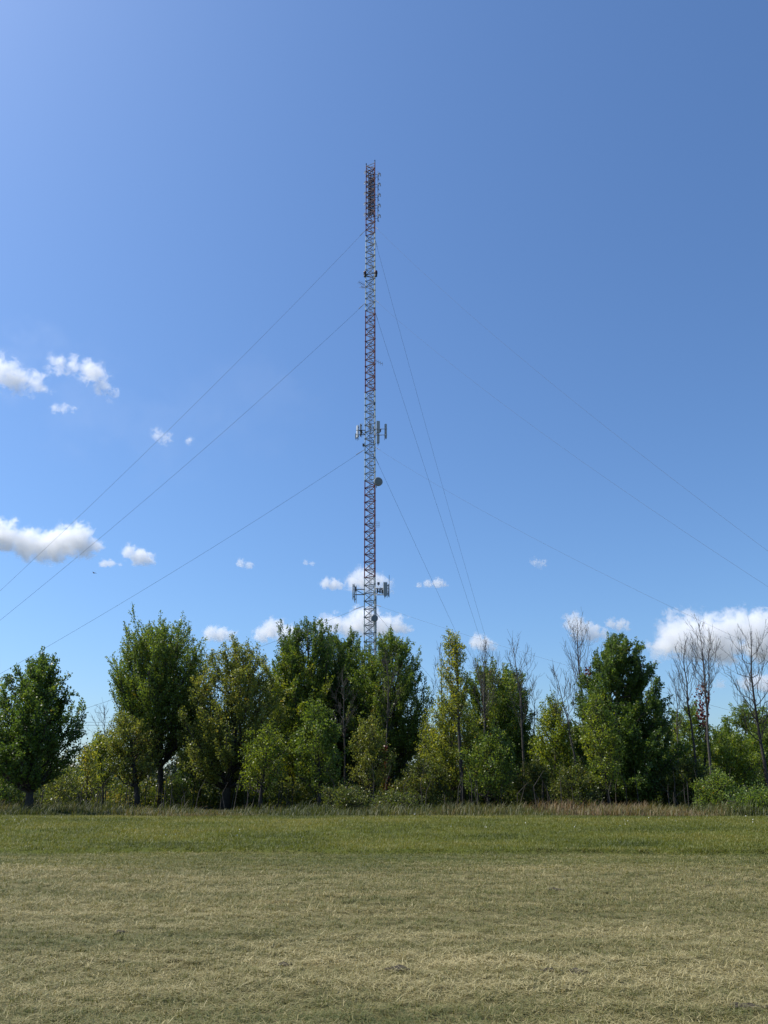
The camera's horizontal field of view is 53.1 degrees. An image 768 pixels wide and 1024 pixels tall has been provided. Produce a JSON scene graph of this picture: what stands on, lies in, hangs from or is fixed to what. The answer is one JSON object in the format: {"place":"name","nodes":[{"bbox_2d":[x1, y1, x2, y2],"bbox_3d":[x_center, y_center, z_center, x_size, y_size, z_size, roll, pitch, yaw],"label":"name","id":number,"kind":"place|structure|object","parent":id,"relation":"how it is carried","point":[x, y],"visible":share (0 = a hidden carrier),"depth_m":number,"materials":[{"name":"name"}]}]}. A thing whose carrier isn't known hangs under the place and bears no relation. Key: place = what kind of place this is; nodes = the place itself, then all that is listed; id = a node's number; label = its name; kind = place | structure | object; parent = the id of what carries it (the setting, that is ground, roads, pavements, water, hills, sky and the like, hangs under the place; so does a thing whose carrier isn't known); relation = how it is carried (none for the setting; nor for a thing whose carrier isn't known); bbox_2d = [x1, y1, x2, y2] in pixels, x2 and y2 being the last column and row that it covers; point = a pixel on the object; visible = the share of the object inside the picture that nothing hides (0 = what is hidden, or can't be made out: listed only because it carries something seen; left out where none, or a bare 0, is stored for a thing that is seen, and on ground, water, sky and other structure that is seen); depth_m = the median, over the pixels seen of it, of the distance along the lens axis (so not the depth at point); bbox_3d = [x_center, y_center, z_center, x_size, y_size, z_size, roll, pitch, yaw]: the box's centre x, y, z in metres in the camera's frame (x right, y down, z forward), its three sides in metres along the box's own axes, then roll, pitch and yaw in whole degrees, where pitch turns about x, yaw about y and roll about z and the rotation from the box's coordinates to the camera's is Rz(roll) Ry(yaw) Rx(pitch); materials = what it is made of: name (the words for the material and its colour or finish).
{"place":"outdoors","nodes":[
{"label":"outdoors","id":0,"kind":"place"},
{"bbox_2d":[0,806,767,1023],"bbox_3d":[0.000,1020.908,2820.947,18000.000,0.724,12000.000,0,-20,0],"label":"ground","id":1,"kind":"structure","parent":0,"point":[17,919],"depth_m":9.53,"materials":[{"name":"green plant"}]},
{"bbox_2d":[0,678,12,731],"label":"broadleaf tree","id":2,"kind":"object","parent":1,"relation":"on","point":[0,696],"visible":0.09,"depth_m":56.80,"materials":[{"name":"green plant"}]},
{"bbox_2d":[0,773,24,808],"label":"shrub","id":3,"kind":"object","parent":1,"relation":"on","point":[10,793],"visible":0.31,"depth_m":43.98,"materials":[{"name":"green plant"}]},
{"bbox_2d":[0,646,88,808],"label":"maple tree","id":4,"kind":"object","parent":1,"relation":"on","point":[26,744],"visible":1,"depth_m":35.94,"materials":[{"name":"green plant"}]},
{"bbox_2d":[39,759,87,806],"bbox_3d":[-17.988,15.357,43.236,2.709,2.953,2.568,0,-20,0],"label":"shrub","id":5,"kind":"object","parent":1,"relation":"on","point":[68,790],"visible":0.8,"depth_m":43.11,"materials":[{"name":"green plant"}]},
{"bbox_2d":[72,738,102,804],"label":"young tree","id":6,"kind":"object","parent":1,"relation":"on","point":[87,768],"visible":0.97,"depth_m":44.47,"materials":[{"name":"green plant"}]},
{"bbox_2d":[84,727,115,806],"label":"young tree","id":7,"kind":"object","parent":1,"relation":"on","point":[100,772],"visible":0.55,"depth_m":49.30,"materials":[{"name":"green plant"}]},
{"bbox_2d":[86,700,113,781],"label":"bare tree","id":8,"kind":"object","parent":1,"relation":"on","point":[103,724],"visible":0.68,"depth_m":56.00,"materials":[{"name":"grey plant"}]},
{"bbox_2d":[96,708,164,806],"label":"broadleaf tree","id":9,"kind":"object","parent":1,"relation":"on","point":[120,749],"visible":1,"depth_m":48.42,"materials":[{"name":"green plant"}]},
{"bbox_2d":[105,604,223,807],"bbox_3d":[-15.691,13.187,52.539,7.973,13.262,8.236,-8,-21,21],"label":"maple tree","id":10,"kind":"object","parent":1,"relation":"on","point":[153,696],"visible":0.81,"depth_m":51.65,"materials":[{"name":"green plant"}]},
{"bbox_2d":[158,772,194,808],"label":"shrub","id":11,"kind":"object","parent":1,"relation":"on","point":[176,791],"visible":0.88,"depth_m":48.71,"materials":[{"name":"green plant"}]},
{"bbox_2d":[173,709,224,806],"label":"broadleaf tree","id":12,"kind":"object","parent":1,"relation":"on","point":[185,774],"visible":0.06,"depth_m":53.13,"materials":[{"name":"green plant"}]},
{"bbox_2d":[171,632,295,808],"bbox_3d":[-9.887,13.518,50.480,8.019,11.237,7.695,0,-20,0],"label":"broadleaf tree","id":13,"kind":"object","parent":1,"relation":"on","point":[243,682],"visible":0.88,"depth_m":49.24,"materials":[{"name":"green plant"}]},
{"bbox_2d":[235,719,293,809],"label":"young tree","id":14,"kind":"object","parent":1,"relation":"on","point":[257,749],"visible":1,"depth_m":44.42,"materials":[{"name":"green plant"}]},
{"bbox_2d":[278,961,291,965],"bbox_3d":[-0.986,4.465,7.591,0.148,0.052,0.093,-8,-21,20],"label":"soil clod","id":15,"kind":"object","parent":1,"relation":"on","point":[284,964],"visible":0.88,"depth_m":7.57,"materials":[{"name":"brown soil"}]},
{"bbox_2d":[255,645,339,798],"bbox_3d":[-6.648,15.446,56.192,7.049,11.473,7.216,0,-20,0],"label":"broadleaf tree","id":16,"kind":"object","parent":1,"relation":"on","point":[290,758],"visible":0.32,"depth_m":55.45,"materials":[{"name":"green plant"}]},
{"bbox_2d":[270,616,354,784],"bbox_3d":[-5.635,14.679,57.970,7.627,14.084,7.958,0,-20,0],"label":"maple tree","id":17,"kind":"object","parent":1,"relation":"on","point":[321,641],"visible":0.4,"depth_m":57.94,"materials":[{"name":"green plant"}]},
{"bbox_2d":[289,693,353,806],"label":"broadleaf tree","id":18,"kind":"object","parent":1,"relation":"on","point":[321,743],"visible":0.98,"depth_m":45.50,"materials":[{"name":"green plant"}]},
{"bbox_2d":[326,670,358,785],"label":"bare tree","id":19,"kind":"object","parent":1,"relation":"on","point":[342,721],"visible":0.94,"depth_m":53.25,"materials":[{"name":"grey plant"}]},
{"bbox_2d":[305,624,380,778],"bbox_3d":[-3.362,15.491,60.102,7.364,14.052,6.710,0,-20,0],"label":"maple tree","id":20,"kind":"object","parent":1,"relation":"on","point":[353,657],"visible":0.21,"depth_m":59.33,"materials":[{"name":"green plant"}]},
{"bbox_2d":[318,776,374,810],"bbox_3d":[-2.096,15.277,41.134,3.178,2.190,3.228,13,-24,-33],"label":"shrub","id":21,"kind":"object","parent":1,"relation":"on","point":[342,798],"visible":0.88,"depth_m":40.99,"materials":[{"name":"green plant"}]},
{"bbox_2d":[363,160,376,661],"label":"guyed mast","id":22,"kind":"object","parent":1,"relation":"on","point":[371,389],"visible":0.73,"depth_m":116.58,"materials":[{"name":"grey metal"}]},
{"bbox_2d":[0,450,363,673],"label":"guy wire","id":23,"kind":"object","parent":22,"relation":"attached to","point":[196,557],"visible":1,"depth_m":108.06,"materials":[{"name":"metal"}]},
{"bbox_2d":[0,231,364,590],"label":"guy wire","id":24,"kind":"object","parent":22,"relation":"attached to","point":[189,409],"visible":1,"depth_m":116.30,"materials":[{"name":"metal"}]},
{"bbox_2d":[3,303,364,617],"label":"guy wire","id":25,"kind":"object","parent":22,"relation":"attached to","point":[187,463],"visible":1,"depth_m":112.51,"materials":[{"name":"metal"}]},
{"bbox_2d":[79,606,362,710],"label":"guy wire","id":26,"kind":"object","parent":22,"relation":"attached to","point":[258,647],"visible":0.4,"depth_m":104.48,"materials":[{"name":"metal"}]},
{"bbox_2d":[364,172,367,219],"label":"fm antenna","id":27,"kind":"object","parent":22,"relation":"attached to","point":[364,194],"visible":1,"depth_m":131.05,"materials":[{"name":"metal"}]},
{"bbox_2d":[368,171,373,216],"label":"feeder rack","id":28,"kind":"object","parent":22,"relation":"attached to","point":[371,183],"visible":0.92,"depth_m":131.19,"materials":[{"name":"metal"}]},
{"bbox_2d":[371,614,377,623],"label":"dish antenna","id":29,"kind":"object","parent":22,"relation":"attached to","point":[374,618],"visible":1,"depth_m":104.56,"materials":[{"name":"metal"}]},
{"bbox_2d":[373,173,380,221],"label":"fm antenna","id":30,"kind":"object","parent":22,"relation":"attached to","point":[377,197],"visible":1,"depth_m":129.53,"materials":[{"name":"metal"}]},
{"bbox_2d":[374,477,382,487],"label":"dish antenna","id":31,"kind":"object","parent":22,"relation":"attached to","point":[378,481],"visible":1,"depth_m":111.27,"materials":[{"name":"metal"}]},
{"bbox_2d":[376,459,471,665],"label":"guy wire","id":32,"kind":"object","parent":22,"relation":"attached to","point":[415,544],"visible":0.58,"depth_m":123.80,"materials":[{"name":"metal"}]},
{"bbox_2d":[375,312,487,660],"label":"guy wire","id":33,"kind":"object","parent":22,"relation":"attached to","point":[428,479],"visible":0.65,"depth_m":133.85,"materials":[{"name":"metal"}]},
{"bbox_2d":[375,240,490,654],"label":"guy wire","id":34,"kind":"object","parent":22,"relation":"attached to","point":[429,439],"visible":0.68,"depth_m":137.19,"materials":[{"name":"metal"}]},
{"bbox_2d":[377,605,730,710],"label":"guy wire","id":35,"kind":"object","parent":22,"relation":"attached to","point":[523,652],"visible":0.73,"depth_m":84.04,"materials":[{"name":"metal"}]},
{"bbox_2d":[375,447,761,649],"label":"guy wire","id":36,"kind":"object","parent":22,"relation":"attached to","point":[557,550],"visible":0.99,"depth_m":78.52,"materials":[{"name":"metal"}]},
{"bbox_2d":[375,300,764,584],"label":"guy wire","id":37,"kind":"object","parent":22,"relation":"attached to","point":[590,467],"visible":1,"depth_m":74.50,"materials":[{"name":"metal"}]},
{"bbox_2d":[377,228,764,548],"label":"guy wire","id":38,"kind":"object","parent":22,"relation":"attached to","point":[596,419],"visible":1,"depth_m":75.46,"materials":[{"name":"metal"}]},
{"bbox_2d":[345,706,398,803],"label":"young tree","id":39,"kind":"object","parent":1,"relation":"on","point":[366,762],"visible":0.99,"depth_m":49.33,"materials":[{"name":"green plant"}]},
{"bbox_2d":[0,845,767,1023],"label":"mown straw","id":40,"kind":"object","parent":1,"relation":"on","point":[440,1006],"visible":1,"depth_m":8.65,"materials":[{"name":"beige plant"}]},
{"bbox_2d":[0,814,767,871],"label":"lawn grass","id":41,"kind":"structure","parent":1,"relation":"on","point":[242,819],"depth_m":23.58,"materials":[{"name":"green plant"}]},
{"bbox_2d":[0,760,767,810],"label":"undergrowth","id":42,"kind":"object","parent":1,"relation":"on","point":[120,793],"visible":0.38,"depth_m":50.80,"materials":[{"name":"green plant"}]},
{"bbox_2d":[697,625,721,797],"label":"bare tree","id":43,"kind":"object","parent":42,"relation":"in","point":[715,652],"visible":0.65,"depth_m":51.09,"materials":[{"name":"grey plant"}]},
{"bbox_2d":[692,682,713,730],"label":"creeper vine","id":44,"kind":"object","parent":43,"relation":"attached to","point":[701,715],"visible":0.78,"depth_m":50.20,"materials":[{"name":"green plant"}]},
{"bbox_2d":[686,724,767,798],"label":"bush","id":45,"kind":"object","parent":42,"relation":"in","point":[731,752],"visible":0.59,"depth_m":48.63,"materials":[{"name":"green plant"}]},
{"bbox_2d":[697,701,767,789],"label":"broadleaf tree","id":46,"kind":"object","parent":42,"relation":"in","point":[753,743],"visible":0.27,"depth_m":54.44,"materials":[{"name":"green plant"}]},
{"bbox_2d":[714,619,767,789],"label":"bare tree","id":47,"kind":"object","parent":42,"relation":"in","point":[754,712],"visible":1,"depth_m":48.81,"materials":[{"name":"grey plant"}]},
{"bbox_2d":[0,798,767,817],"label":"tall weeds","id":48,"kind":"object","parent":1,"relation":"on","point":[70,809],"visible":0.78,"depth_m":32.83,"materials":[{"name":"green plant"}]},
{"bbox_2d":[337,624,433,790],"bbox_3d":[0.125,14.634,56.449,7.262,13.184,7.460,0,-20,0],"label":"maple tree","id":49,"kind":"object","parent":1,"relation":"on","point":[399,731],"visible":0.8,"depth_m":55.58,"materials":[{"name":"green plant"}]},
{"bbox_2d":[5,715,767,805],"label":"background wood","id":50,"kind":"object","parent":1,"relation":"on","point":[171,770],"visible":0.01,"depth_m":67.00,"materials":[{"name":"green plant"}]},
{"bbox_2d":[375,644,406,792],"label":"bare tree","id":51,"kind":"object","parent":1,"relation":"on","point":[388,704],"visible":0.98,"depth_m":53.74,"materials":[{"name":"grey plant"}]},
{"bbox_2d":[382,745,390,789],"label":"creeper vine","id":52,"kind":"object","parent":51,"relation":"attached to","point":[385,767],"visible":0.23,"depth_m":51.80,"materials":[{"name":"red plant"}]},
{"bbox_2d":[366,779,426,812],"bbox_3d":[0.553,14.015,37.281,2.850,2.037,2.495,-9,-22,24],"label":"shrub","id":53,"kind":"object","parent":1,"relation":"on","point":[391,798],"visible":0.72,"depth_m":37.09,"materials":[{"name":"green plant"}]},
{"bbox_2d":[385,965,409,971],"bbox_3d":[0.124,4.346,7.319,0.228,0.066,0.168,13,-23,-31],"label":"soil clod","id":54,"kind":"object","parent":1,"relation":"on","point":[398,967],"visible":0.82,"depth_m":7.30,"materials":[{"name":"brown soil"}]},
{"bbox_2d":[394,753,455,807],"bbox_3d":[2.549,16.702,47.208,3.445,3.720,3.570,8,-21,-21],"label":"shrub","id":55,"kind":"object","parent":1,"relation":"on","point":[432,773],"visible":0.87,"depth_m":46.86,"materials":[{"name":"green plant"}]},
{"bbox_2d":[428,644,453,802],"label":"bare tree","id":56,"kind":"object","parent":1,"relation":"on","point":[439,684],"visible":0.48,"depth_m":55.29,"materials":[{"name":"grey plant"}]},
{"bbox_2d":[413,692,483,806],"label":"broadleaf tree","id":57,"kind":"object","parent":1,"relation":"on","point":[440,739],"visible":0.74,"depth_m":49.34,"materials":[{"name":"green plant"}]},
{"bbox_2d":[436,626,473,805],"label":"slender tree","id":58,"kind":"object","parent":1,"relation":"on","point":[458,697],"visible":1,"depth_m":49.12,"materials":[{"name":"green plant"}]},
{"bbox_2d":[467,635,503,806],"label":"bare tree","id":59,"kind":"object","parent":1,"relation":"on","point":[484,709],"visible":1,"depth_m":53.05,"materials":[{"name":"grey plant"}]},
{"bbox_2d":[455,718,519,807],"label":"broadleaf tree","id":60,"kind":"object","parent":1,"relation":"on","point":[483,776],"visible":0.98,"depth_m":46.04,"materials":[{"name":"green plant"}]},
{"bbox_2d":[448,656,534,806],"bbox_3d":[7.668,15.585,55.032,5.663,10.431,6.313,-17,-26,39],"label":"maple tree","id":61,"kind":"object","parent":1,"relation":"on","point":[499,708],"visible":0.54,"depth_m":54.53,"materials":[{"name":"green plant"}]},
{"bbox_2d":[502,665,538,785],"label":"maple tree","id":62,"kind":"object","parent":1,"relation":"on","point":[526,742],"visible":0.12,"depth_m":56.46,"materials":[{"name":"green plant"}]},
{"bbox_2d":[505,632,540,798],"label":"bare tree","id":63,"kind":"object","parent":1,"relation":"on","point":[521,717],"visible":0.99,"depth_m":51.79,"materials":[{"name":"grey plant"}]},
{"bbox_2d":[510,751,560,808],"bbox_3d":[9.201,16.588,47.167,3.323,3.890,3.208,0,-20,0],"label":"shrub","id":64,"kind":"object","parent":1,"relation":"on","point":[531,779],"visible":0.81,"depth_m":46.70,"materials":[{"name":"green plant"}]},
{"bbox_2d":[527,678,546,764],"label":"bare tree","id":65,"kind":"object","parent":1,"relation":"on","point":[534,711],"visible":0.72,"depth_m":56.21,"materials":[{"name":"grey plant"}]},
{"bbox_2d":[541,967,562,971],"bbox_3d":[1.560,4.269,7.163,0.210,0.044,0.104,-3,-20,10],"label":"soil clod","id":66,"kind":"object","parent":1,"relation":"on","point":[547,968],"visible":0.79,"depth_m":7.15,"materials":[{"name":"brown soil"}]},
{"bbox_2d":[527,690,579,808],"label":"broadleaf tree","id":67,"kind":"object","parent":1,"relation":"on","point":[558,745],"visible":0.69,"depth_m":49.45,"materials":[{"name":"green plant"}]},
{"bbox_2d":[546,660,582,800],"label":"bare tree","id":68,"kind":"object","parent":1,"relation":"on","point":[566,691],"visible":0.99,"depth_m":48.47,"materials":[{"name":"grey plant"}]},
{"bbox_2d":[547,756,612,810],"bbox_3d":[11.055,15.352,43.307,3.395,3.093,3.222,18,-26,-40],"label":"shrub","id":69,"kind":"object","parent":1,"relation":"on","point":[580,782],"visible":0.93,"depth_m":43.03,"materials":[{"name":"green plant"}]},
{"bbox_2d":[562,609,601,806],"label":"bare tree","id":70,"kind":"object","parent":1,"relation":"on","point":[578,655],"visible":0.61,"depth_m":54.55,"materials":[{"name":"grey plant"}]},
{"bbox_2d":[585,666,591,681],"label":"creeper vine","id":71,"kind":"object","parent":70,"relation":"attached to","point":[587,669],"visible":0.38,"depth_m":53.88,"materials":[{"name":"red plant"}]},
{"bbox_2d":[575,687,626,809],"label":"young tree","id":72,"kind":"object","parent":1,"relation":"on","point":[599,714],"visible":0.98,"depth_m":43.83,"materials":[{"name":"green plant"}]},
{"bbox_2d":[568,631,692,807],"bbox_3d":[15.687,13.356,50.220,7.523,11.961,7.962,0,-20,0],"label":"maple tree","id":73,"kind":"object","parent":1,"relation":"on","point":[611,674],"visible":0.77,"depth_m":49.07,"materials":[{"name":"green plant"}]},
{"bbox_2d":[665,665,688,758],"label":"bare tree","id":74,"kind":"object","parent":1,"relation":"on","point":[677,708],"visible":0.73,"depth_m":54.45,"materials":[{"name":"grey plant"}]},
{"bbox_2d":[669,631,699,797],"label":"bare tree","id":75,"kind":"object","parent":1,"relation":"on","point":[688,710],"visible":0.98,"depth_m":49.22,"materials":[{"name":"grey plant"}]},
{"bbox_2d":[654,752,715,808],"bbox_3d":[18.588,16.572,47.303,3.663,3.597,4.277,0,-20,0],"label":"shrub","id":76,"kind":"object","parent":1,"relation":"on","point":[685,768],"visible":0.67,"depth_m":46.85,"materials":[{"name":"green plant"}]},
{"bbox_2d":[659,699,718,778],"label":"broadleaf tree","id":77,"kind":"object","parent":1,"relation":"on","point":[685,728],"visible":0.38,"depth_m":57.26,"materials":[{"name":"green plant"}]},
{"bbox_2d":[684,614,715,773],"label":"bare tree","id":78,"kind":"object","parent":1,"relation":"on","point":[705,682],"visible":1,"depth_m":47.24,"materials":[{"name":"grey plant"}]},
{"bbox_2d":[690,765,743,810],"bbox_3d":[17.494,14.725,40.489,2.681,2.701,3.013,0,-20,0],"label":"shrub","id":79,"kind":"object","parent":1,"relation":"on","point":[717,788],"visible":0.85,"depth_m":40.28,"materials":[{"name":"green plant"}]},
{"bbox_2d":[722,779,767,813],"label":"shrub","id":80,"kind":"object","parent":1,"relation":"on","point":[760,795],"visible":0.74,"depth_m":34.44,"materials":[{"name":"green plant"}]},
{"bbox_2d":[0,0,767,773],"label":"sky","id":81,"kind":"structure","parent":0,"point":[586,180],"materials":[{"name":"blue"}]},
{"bbox_2d":[568,968,589,974],"bbox_3d":[1.812,4.263,7.117,0.193,0.068,0.194,0,-20,0],"label":"soil clod","id":82,"kind":"object","parent":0,"point":[577,971],"visible":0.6,"depth_m":7.10,"materials":[{"name":"brown soil"}]},
{"bbox_2d":[730,1002,767,1010],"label":"soil clod","id":83,"kind":"object","parent":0,"point":[747,1004],"visible":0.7,"depth_m":5.92,"materials":[{"name":"brown soil"}]},
{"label":"sector mount","id":84,"kind":"object","parent":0,"visible":0},
{"bbox_2d":[356,425,358,439],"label":"panel antenna","id":85,"kind":"object","parent":84,"relation":"attached to","point":[357,431],"visible":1,"depth_m":115.00,"materials":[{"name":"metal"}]},
{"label":"sector mount","id":86,"kind":"object","parent":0,"visible":0},
{"bbox_2d":[376,421,379,433],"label":"panel antenna","id":87,"kind":"object","parent":86,"relation":"attached to","point":[377,427],"visible":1,"depth_m":113.93,"materials":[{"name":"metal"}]},
{"bbox_2d":[384,424,386,439],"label":"panel antenna","id":88,"kind":"object","parent":86,"relation":"attached to","point":[385,431],"visible":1,"depth_m":115.12,"materials":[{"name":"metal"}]},
{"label":"sector mount","id":89,"kind":"object","parent":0,"visible":0},
{"bbox_2d":[352,584,354,600],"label":"panel antenna","id":90,"kind":"object","parent":89,"relation":"attached to","point":[353,591],"visible":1,"depth_m":106.92,"materials":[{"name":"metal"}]},
{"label":"sector mount","id":91,"kind":"object","parent":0,"visible":0},
{"bbox_2d":[383,582,386,597],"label":"panel antenna","id":92,"kind":"object","parent":91,"relation":"attached to","point":[384,589],"visible":1,"depth_m":105.36,"materials":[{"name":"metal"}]}
]}

